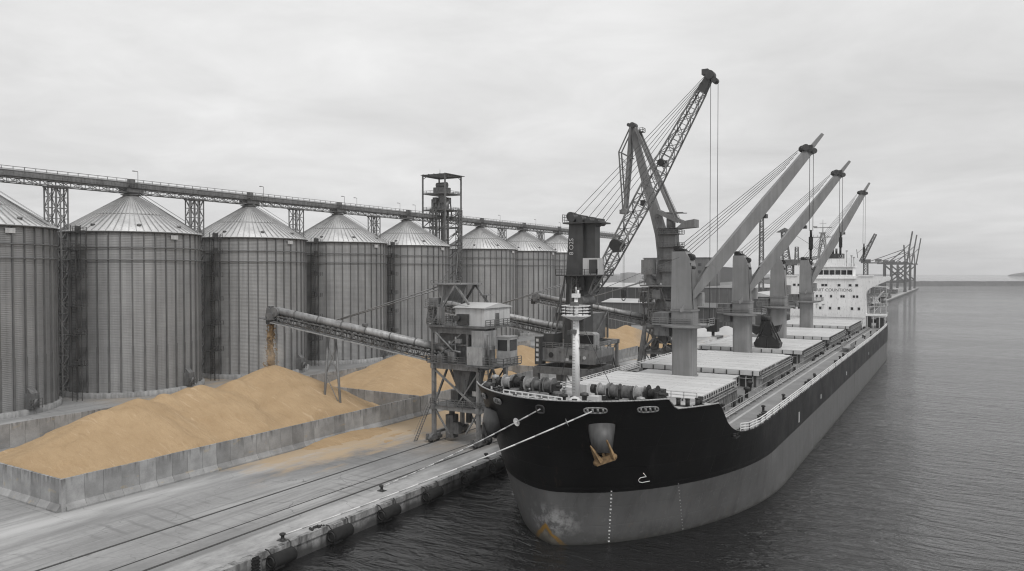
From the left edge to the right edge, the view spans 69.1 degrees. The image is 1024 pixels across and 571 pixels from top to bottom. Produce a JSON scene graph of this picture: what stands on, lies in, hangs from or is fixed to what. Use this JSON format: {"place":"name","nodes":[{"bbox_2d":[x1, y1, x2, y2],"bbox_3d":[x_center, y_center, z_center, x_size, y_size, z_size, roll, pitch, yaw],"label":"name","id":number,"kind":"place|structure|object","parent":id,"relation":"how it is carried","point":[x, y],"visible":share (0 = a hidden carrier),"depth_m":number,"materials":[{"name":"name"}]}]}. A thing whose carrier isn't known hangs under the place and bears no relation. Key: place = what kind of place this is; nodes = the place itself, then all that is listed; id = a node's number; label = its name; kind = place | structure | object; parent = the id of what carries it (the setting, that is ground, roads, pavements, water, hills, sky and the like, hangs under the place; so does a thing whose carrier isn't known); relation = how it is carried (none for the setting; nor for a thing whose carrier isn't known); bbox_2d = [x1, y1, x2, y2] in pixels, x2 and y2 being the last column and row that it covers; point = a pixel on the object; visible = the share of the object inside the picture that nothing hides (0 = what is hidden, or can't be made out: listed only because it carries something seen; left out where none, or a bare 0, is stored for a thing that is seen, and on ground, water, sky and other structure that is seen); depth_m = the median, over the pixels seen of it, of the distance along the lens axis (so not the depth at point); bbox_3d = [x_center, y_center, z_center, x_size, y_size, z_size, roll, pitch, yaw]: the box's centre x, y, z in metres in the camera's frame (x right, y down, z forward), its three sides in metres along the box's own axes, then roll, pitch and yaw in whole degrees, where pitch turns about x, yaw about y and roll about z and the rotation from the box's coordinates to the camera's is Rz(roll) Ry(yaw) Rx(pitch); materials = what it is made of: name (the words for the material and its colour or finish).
{"place":"outdoors","nodes":[
{"label":"outdoors","id":0,"kind":"place"},
{"bbox_2d":[307,340,529,382],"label":"bunker wall","id":1,"kind":"structure","parent":0,"point":[321,376],"depth_m":191.42,"materials":[{"name":"concrete"}]},
{"bbox_2d":[0,287,915,570],"bbox_3d":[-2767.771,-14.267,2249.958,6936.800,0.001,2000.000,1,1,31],"label":"ground","id":2,"kind":"structure","parent":0,"point":[32,537],"depth_m":93.95,"materials":[{"name":"concrete"}]},
{"bbox_2d":[0,462,60,512],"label":"bunker wall","id":3,"kind":"structure","parent":2,"relation":"on","point":[31,488],"depth_m":94.83,"materials":[{"name":"concrete"}]},
{"bbox_2d":[0,192,61,419],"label":"grain silo","id":4,"kind":"object","parent":2,"relation":"on","point":[29,367],"visible":1,"depth_m":153.58,"materials":[{"name":"metal"}]},
{"bbox_2d":[42,185,68,397],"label":"gallery trestle","id":5,"kind":"object","parent":2,"relation":"on","point":[56,224],"visible":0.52,"depth_m":173.64,"materials":[{"name":"grey paint"}]},
{"bbox_2d":[0,165,441,221],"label":"conveyor gallery","id":6,"kind":"object","parent":5,"relation":"on","point":[128,186],"visible":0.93,"depth_m":201.97,"materials":[{"name":"grey paint"}]},
{"bbox_2d":[0,407,111,448],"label":"bunker wall","id":7,"kind":"structure","parent":2,"relation":"on","point":[17,433],"depth_m":127.88,"materials":[{"name":"concrete"}]},
{"bbox_2d":[59,478,65,511],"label":"corner post","id":8,"kind":"object","parent":2,"relation":"on","point":[62,491],"visible":1,"depth_m":91.34,"materials":[{"name":"concrete"}]},
{"bbox_2d":[64,225,87,400],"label":"access ladder","id":9,"kind":"object","parent":2,"relation":"on","point":[79,331],"visible":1,"depth_m":168.91,"materials":[{"name":"metal"}]},
{"bbox_2d":[58,192,204,398],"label":"grain silo","id":10,"kind":"object","parent":2,"relation":"on","point":[140,284],"visible":0.89,"depth_m":175.72,"materials":[{"name":"grey metal"}]},
{"bbox_2d":[0,365,378,478],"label":"grain heap","id":11,"kind":"object","parent":2,"relation":"on","point":[269,398],"visible":0.93,"depth_m":114.33,"materials":[{"name":"beige food"}]},
{"bbox_2d":[184,199,204,373],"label":"gallery trestle","id":12,"kind":"object","parent":2,"relation":"on","point":[194,204],"visible":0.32,"depth_m":204.38,"materials":[{"name":"grey paint"}]},
{"bbox_2d":[205,232,223,380],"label":"access ladder","id":13,"kind":"object","parent":2,"relation":"on","point":[215,298],"visible":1,"depth_m":200.18,"materials":[{"name":"metal"}]},
{"bbox_2d":[64,396,421,511],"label":"bunker wall","id":14,"kind":"structure","parent":2,"relation":"on","point":[96,487],"depth_m":110.40,"materials":[{"name":"concrete"}]},
{"bbox_2d":[35,431,464,570],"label":"rail groove","id":15,"kind":"object","parent":2,"relation":"on","point":[221,510],"depth_m":91.03},
{"bbox_2d":[201,204,308,378],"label":"grain silo","id":16,"kind":"object","parent":2,"relation":"on","point":[261,262],"visible":0.74,"depth_m":205.99,"materials":[{"name":"grey metal"}]},
{"bbox_2d":[37,428,475,570],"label":"crane rail","id":17,"kind":"object","parent":2,"relation":"on","point":[226,509],"depth_m":91.07,"materials":[{"name":"metal"}]},
{"bbox_2d":[276,532,288,541],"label":"bollard","id":18,"kind":"object","parent":2,"relation":"on","point":[282,538],"visible":1,"depth_m":81.61,"materials":[{"name":"metal"}]},
{"bbox_2d":[109,444,468,570],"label":"cable slot","id":19,"kind":"object","parent":2,"relation":"on","point":[273,513],"depth_m":89.91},
{"bbox_2d":[288,208,304,235],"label":"gallery trestle","id":20,"kind":"object","parent":2,"relation":"on","point":[297,218],"visible":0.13,"depth_m":234.49,"materials":[{"name":"grey paint"}]},
{"bbox_2d":[307,237,322,365],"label":"access ladder","id":21,"kind":"object","parent":2,"relation":"on","point":[315,293],"visible":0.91,"depth_m":231.52,"materials":[{"name":"metal"}]},
{"bbox_2d":[143,441,495,570],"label":"rail groove","id":22,"kind":"object","parent":2,"relation":"on","point":[296,514],"depth_m":89.36},
{"bbox_2d":[144,441,496,570],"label":"crane rail","id":23,"kind":"object","parent":2,"relation":"on","point":[298,514],"depth_m":89.25,"materials":[{"name":"metal"}]},
{"bbox_2d":[301,212,388,364],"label":"grain silo","id":24,"kind":"object","parent":2,"relation":"on","point":[353,265],"visible":0.69,"depth_m":237.74,"materials":[{"name":"grey metal"}]},
{"bbox_2d":[302,427,391,449],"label":"spilled grain","id":25,"kind":"object","parent":2,"relation":"on","point":[358,435],"visible":1,"depth_m":130.68},
{"bbox_2d":[367,216,380,237],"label":"gallery trestle","id":26,"kind":"object","parent":2,"relation":"on","point":[375,223],"visible":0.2,"depth_m":266.04,"materials":[{"name":"grey paint"}]},
{"bbox_2d":[334,386,417,404],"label":"bunker wall","id":27,"kind":"structure","parent":2,"relation":"on","point":[378,397],"depth_m":158.19,"materials":[{"name":"concrete"}]},
{"bbox_2d":[377,484,386,491],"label":"bollard","id":28,"kind":"object","parent":2,"relation":"on","point":[381,488],"visible":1,"depth_m":99.97,"materials":[{"name":"metal"}]},
{"bbox_2d":[260,249,521,448],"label":"grain loader","id":29,"kind":"object","parent":2,"relation":"on","point":[464,348],"visible":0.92,"depth_m":129.00,"materials":[{"name":"grey paint"}]},
{"bbox_2d":[263,324,278,367],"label":"grain stream","id":30,"kind":"structure","parent":29,"relation":"attached to","point":[270,340],"depth_m":140.02,"materials":[{"name":"beige food"}]},
{"bbox_2d":[387,241,397,354],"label":"access ladder","id":31,"kind":"object","parent":2,"relation":"on","point":[392,272],"visible":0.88,"depth_m":262.63,"materials":[{"name":"metal"}]},
{"bbox_2d":[384,430,410,442],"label":"spilled grain","id":32,"kind":"object","parent":2,"relation":"on","point":[393,435],"visible":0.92,"depth_m":133.45},
{"bbox_2d":[377,219,450,353],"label":"grain silo","id":33,"kind":"object","parent":2,"relation":"on","point":[422,260],"visible":0.56,"depth_m":268.18,"materials":[{"name":"grey metal"}]},
{"bbox_2d":[327,353,516,395],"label":"grain heap","id":34,"kind":"object","parent":2,"relation":"on","point":[400,374],"visible":0.49,"depth_m":169.53,"materials":[{"name":"beige food"}]},
{"bbox_2d":[421,173,464,317],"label":"elevator tower","id":35,"kind":"structure","parent":2,"relation":"on","point":[440,202],"depth_m":298.54,"materials":[{"name":"grey metal"}]},
{"bbox_2d":[450,226,520,338],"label":"grain silo","id":36,"kind":"object","parent":2,"relation":"on","point":[490,261],"visible":0.59,"depth_m":312.52,"materials":[{"name":"grey metal"}]},
{"bbox_2d":[497,228,506,240],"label":"gallery trestle","id":37,"kind":"object","parent":2,"relation":"on","point":[503,232],"visible":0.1,"depth_m":340.27,"materials":[{"name":"grey paint"}]},
{"bbox_2d":[502,365,533,373],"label":"bunker wall","id":38,"kind":"structure","parent":2,"relation":"on","point":[517,369],"depth_m":202.26,"materials":[{"name":"concrete"}]},
{"bbox_2d":[495,345,548,365],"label":"grain heap","id":39,"kind":"object","parent":2,"relation":"on","point":[527,353],"visible":0.16,"depth_m":214.27,"materials":[{"name":"beige food"}]},
{"bbox_2d":[425,283,619,385],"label":"grain loader","id":40,"kind":"object","parent":2,"relation":"on","point":[601,323],"visible":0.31,"depth_m":174.98,"materials":[{"name":"grey metal"}]},
{"bbox_2d":[420,346,637,415],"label":"bunker wall","id":41,"kind":"structure","parent":2,"relation":"on","point":[628,354],"depth_m":187.82,"materials":[{"name":"concrete"}]},
{"bbox_2d":[507,230,556,335],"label":"grain silo","id":42,"kind":"object","parent":2,"relation":"on","point":[536,263],"visible":0.56,"depth_m":343.05,"materials":[{"name":"grey metal"}]},
{"bbox_2d":[537,232,544,242],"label":"gallery trestle","id":43,"kind":"object","parent":2,"relation":"on","point":[540,234],"visible":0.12,"depth_m":372.23,"materials":[{"name":"grey paint"}]},
{"bbox_2d":[449,214,621,238],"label":"conveyor gallery","id":44,"kind":"object","parent":43,"relation":"on","point":[507,225],"visible":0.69,"depth_m":351.57,"materials":[{"name":"grey paint"}]},
{"bbox_2d":[543,233,567,309],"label":"grain silo","id":45,"kind":"object","parent":2,"relation":"on","point":[558,242],"visible":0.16,"depth_m":372.62,"materials":[{"name":"grey metal"}]},
{"bbox_2d":[529,275,699,364],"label":"grain loader","id":46,"kind":"object","parent":2,"relation":"on","point":[623,314],"visible":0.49,"depth_m":218.10,"materials":[{"name":"grey metal"}]},
{"bbox_2d":[533,68,719,388],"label":"harbour crane","id":47,"kind":"object","parent":2,"relation":"on","point":[585,272],"visible":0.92,"depth_m":151.55,"materials":[{"name":"grey metal"}]},
{"bbox_2d":[620,272,640,282],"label":"distant building","id":48,"kind":"structure","parent":2,"relation":"on","point":[636,278],"depth_m":1517.26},
{"bbox_2d":[605,325,670,349],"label":"grain heap","id":49,"kind":"object","parent":2,"relation":"on","point":[628,336],"visible":0.28,"depth_m":270.73,"materials":[{"name":"beige food"}]},
{"bbox_2d":[618,122,698,366],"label":"luffing crane","id":50,"kind":"object","parent":2,"relation":"on","point":[667,237],"visible":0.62,"depth_m":211.92,"materials":[{"name":"grey metal"}]},
{"bbox_2d":[697,328,715,336],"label":"bulk heap","id":51,"kind":"object","parent":2,"relation":"on","point":[702,332],"visible":0.3,"depth_m":337.59,"materials":[{"name":"white"}]},
{"bbox_2d":[698,303,732,328],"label":"warehouse","id":52,"kind":"structure","parent":2,"relation":"on","point":[703,312],"depth_m":375.89,"materials":[{"name":"grey paint"}]},
{"bbox_2d":[709,335,722,341],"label":"truck","id":53,"kind":"object","parent":2,"relation":"on","point":[715,337],"visible":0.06,"depth_m":297.61,"materials":[{"name":"grey metal"}]},
{"bbox_2d":[715,326,732,334],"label":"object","id":54,"kind":"object","parent":2,"relation":"on","point":[725,330],"visible":0.63,"depth_m":346.34,"materials":[{"name":"white"}]},
{"bbox_2d":[720,282,731,285],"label":"distant building","id":55,"kind":"structure","parent":2,"relation":"on","point":[725,283],"depth_m":1000.51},
{"bbox_2d":[720,267,732,281],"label":"distant building","id":56,"kind":"structure","parent":2,"relation":"on","point":[725,274],"depth_m":1004.64,"materials":[{"name":"grey concrete"}]},
{"bbox_2d":[758,218,763,291],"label":"lattice mast","id":57,"kind":"object","parent":2,"relation":"on","point":[762,250],"visible":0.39,"depth_m":418.64,"materials":[{"name":"grey metal"}]},
{"bbox_2d":[752,291,789,324],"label":"warehouse","id":58,"kind":"structure","parent":2,"relation":"on","point":[756,320],"depth_m":395.12,"materials":[{"name":"grey paint"}]},
{"bbox_2d":[777,228,821,274],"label":"portal crane","id":59,"kind":"object","parent":2,"relation":"on","point":[790,262],"visible":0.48,"depth_m":446.07,"materials":[{"name":"grey metal"}]},
{"bbox_2d":[856,233,876,301],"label":"mobile crane","id":60,"kind":"object","parent":2,"relation":"on","point":[867,261],"visible":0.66,"depth_m":697.33,"materials":[{"name":"grey metal"}]},
{"bbox_2d":[870,286,882,292],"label":"container block","id":61,"kind":"structure","parent":2,"relation":"on","point":[872,290],"depth_m":914.03,"materials":[{"name":"grey metal"}]},
{"bbox_2d":[875,289,890,292],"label":"container block","id":62,"kind":"structure","parent":2,"relation":"on","point":[878,290],"depth_m":877.34,"materials":[{"name":"grey metal"}]},
{"bbox_2d":[869,231,912,291],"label":"gantry crane","id":63,"kind":"object","parent":2,"relation":"on","point":[878,260],"visible":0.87,"depth_m":1046.32,"materials":[{"name":"grey metal"}]},
{"bbox_2d":[889,289,897,293],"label":"container block","id":64,"kind":"structure","parent":2,"relation":"on","point":[894,291],"depth_m":974.79,"materials":[{"name":"grey metal"}]},
{"bbox_2d":[877,235,916,289],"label":"gantry crane","id":65,"kind":"object","parent":2,"relation":"on","point":[899,272],"visible":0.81,"depth_m":1149.86,"materials":[{"name":"grey metal"}]},
{"bbox_2d":[886,238,920,287],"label":"gantry crane","id":66,"kind":"object","parent":2,"relation":"on","point":[897,273],"visible":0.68,"depth_m":1269.37,"materials":[{"name":"grey metal"}]},
{"bbox_2d":[0,0,1023,274],"label":"sky","id":67,"kind":"structure","parent":0,"point":[531,102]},
{"bbox_2d":[210,288,917,570],"bbox_3d":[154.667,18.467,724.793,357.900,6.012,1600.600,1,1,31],"label":"quay wall","id":68,"kind":"structure","parent":0,"point":[308,542],"depth_m":91.43,"materials":[{"name":"concrete"}]},
{"bbox_2d":[251,555,260,570],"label":"quay ladder","id":69,"kind":"object","parent":68,"relation":"attached to","point":[255,563],"visible":1,"depth_m":76.78,"materials":[{"name":"black metal"}]},
{"bbox_2d":[265,540,297,568],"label":"quay fender","id":70,"kind":"object","parent":68,"relation":"attached to","point":[281,557],"visible":1,"depth_m":78.86,"materials":[{"name":"black rubber"}]},
{"bbox_2d":[309,524,324,530],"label":"debris heap","id":71,"kind":"object","parent":68,"relation":"on","point":[315,526],"visible":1,"depth_m":85.59,"materials":[{"name":"grey"}]},
{"bbox_2d":[326,517,353,542],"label":"quay fender","id":72,"kind":"object","parent":68,"relation":"attached to","point":[334,535],"visible":1,"depth_m":86.36,"materials":[{"name":"black rubber"}]},
{"bbox_2d":[376,498,401,520],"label":"quay fender","id":73,"kind":"object","parent":68,"relation":"attached to","point":[389,512],"visible":1,"depth_m":93.77,"materials":[{"name":"black rubber"}]},
{"bbox_2d":[421,481,443,501],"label":"quay fender","id":74,"kind":"object","parent":68,"relation":"attached to","point":[432,493],"visible":1,"depth_m":101.47,"materials":[{"name":"black rubber"}]},
{"bbox_2d":[460,466,479,484],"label":"quay fender","id":75,"kind":"object","parent":68,"relation":"attached to","point":[470,477],"visible":1,"depth_m":109.29,"materials":[{"name":"black rubber"}]},
{"bbox_2d":[489,455,505,472],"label":"quay fender","id":76,"kind":"object","parent":68,"relation":"attached to","point":[497,466],"visible":0.83,"depth_m":115.80,"materials":[{"name":"black rubber"}]},
{"bbox_2d":[556,309,630,328],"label":"warehouse","id":77,"kind":"structure","parent":0,"point":[614,324],"depth_m":357.54,"materials":[{"name":"grey paint"}]},
{"bbox_2d":[603,275,619,281],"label":"distant building","id":78,"kind":"structure","parent":0,"point":[613,278],"depth_m":1955.23,"materials":[{"name":"grey concrete"}]},
{"bbox_2d":[593,283,655,305],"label":"warehouse","id":79,"kind":"structure","parent":0,"point":[633,292],"depth_m":458.50,"materials":[{"name":"grey paint"}]},
{"bbox_2d":[602,298,654,324],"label":"warehouse","id":80,"kind":"structure","parent":0,"point":[632,304],"depth_m":411.75,"materials":[{"name":"grey paint"}]},
{"bbox_2d":[270,275,1023,570],"bbox_3d":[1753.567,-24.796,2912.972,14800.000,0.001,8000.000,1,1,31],"label":"harbour water","id":81,"kind":"structure","parent":0,"point":[913,460],"depth_m":103.78,"materials":[{"name":"black liquid"}]},
{"bbox_2d":[476,133,890,544],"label":"bulk carrier","id":82,"kind":"object","parent":81,"relation":"on","point":[686,434],"visible":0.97,"depth_m":103.25,"materials":[{"name":"paint"}]},
{"bbox_2d":[285,411,591,534],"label":"mooring rope","id":83,"kind":"object","parent":82,"relation":"attached to","point":[567,422],"visible":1,"depth_m":81.67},
{"bbox_2d":[383,409,540,486],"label":"mooring rope","id":84,"kind":"object","parent":82,"relation":"attached to","point":[516,421],"visible":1,"depth_m":89.11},
{"bbox_2d":[752,314,781,335],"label":"grab bucket","id":85,"kind":"object","parent":82,"relation":"on","point":[756,329],"visible":0.47,"depth_m":176.01,"materials":[{"name":"grey metal"}]},
{"bbox_2d":[754,316,782,347],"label":"grab bucket","id":86,"kind":"object","parent":82,"relation":"on","point":[768,338],"visible":1,"depth_m":170.03,"materials":[{"name":"black metal"}]},
{"bbox_2d":[879,281,1023,285],"bbox_3d":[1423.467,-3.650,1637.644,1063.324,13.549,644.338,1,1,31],"label":"breakwater","id":87,"kind":"object","parent":81,"relation":"in","point":[969,283],"visible":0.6,"depth_m":1633.14,"materials":[{"name":"grey stone"}]},
{"bbox_2d":[643,257,719,286],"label":"block building","id":88,"kind":"structure","parent":0,"point":[701,263],"depth_m":517.81,"materials":[{"name":"grey paint"}]},
{"bbox_2d":[701,283,769,302],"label":"warehouse","id":89,"kind":"structure","parent":0,"point":[721,294],"depth_m":469.99,"materials":[{"name":"grey paint"}]},
{"bbox_2d":[607,274,900,277],"bbox_3d":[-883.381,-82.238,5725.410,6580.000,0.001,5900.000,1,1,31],"label":"shore ground","id":90,"kind":"structure","parent":0,"point":[767,276],"depth_m":6232.61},
{"bbox_2d":[1008,272,1023,275],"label":"headland","id":91,"kind":"structure","parent":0,"point":[1019,274],"depth_m":4562.00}
]}

